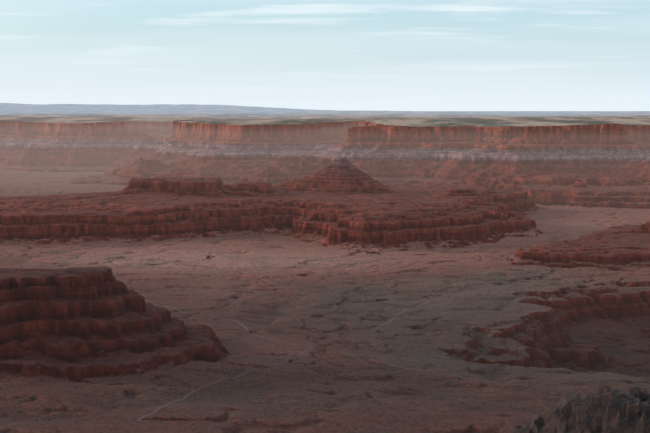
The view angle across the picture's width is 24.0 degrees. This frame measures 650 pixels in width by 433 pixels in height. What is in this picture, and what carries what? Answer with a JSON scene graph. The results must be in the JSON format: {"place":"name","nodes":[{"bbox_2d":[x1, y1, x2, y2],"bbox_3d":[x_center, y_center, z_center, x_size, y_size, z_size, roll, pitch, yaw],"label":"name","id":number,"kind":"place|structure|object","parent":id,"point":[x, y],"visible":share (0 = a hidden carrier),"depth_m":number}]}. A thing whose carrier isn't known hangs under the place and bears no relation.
{"place":"outdoors","nodes":[
{"label":"outdoors","id":0,"kind":"place"},
{"bbox_2d":[0,103,649,432],"bbox_3d":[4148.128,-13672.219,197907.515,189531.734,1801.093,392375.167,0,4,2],"label":"canyon terrain","id":1,"kind":"structure","parent":0,"point":[335,236],"depth_m":6142.95},
{"bbox_2d":[0,0,649,110],"label":"sky","id":2,"kind":"structure","parent":0,"point":[350,55]},
{"bbox_2d":[136,287,643,420],"bbox_3d":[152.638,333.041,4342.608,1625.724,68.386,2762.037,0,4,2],"label":"dirt roads","id":3,"kind":"structure","parent":0,"point":[193,391],"depth_m":3782.36},
{"bbox_2d":[510,386,649,432],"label":"overlook rim rock","id":4,"kind":"object","parent":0,"point":[604,409],"visible":1,"depth_m":166.93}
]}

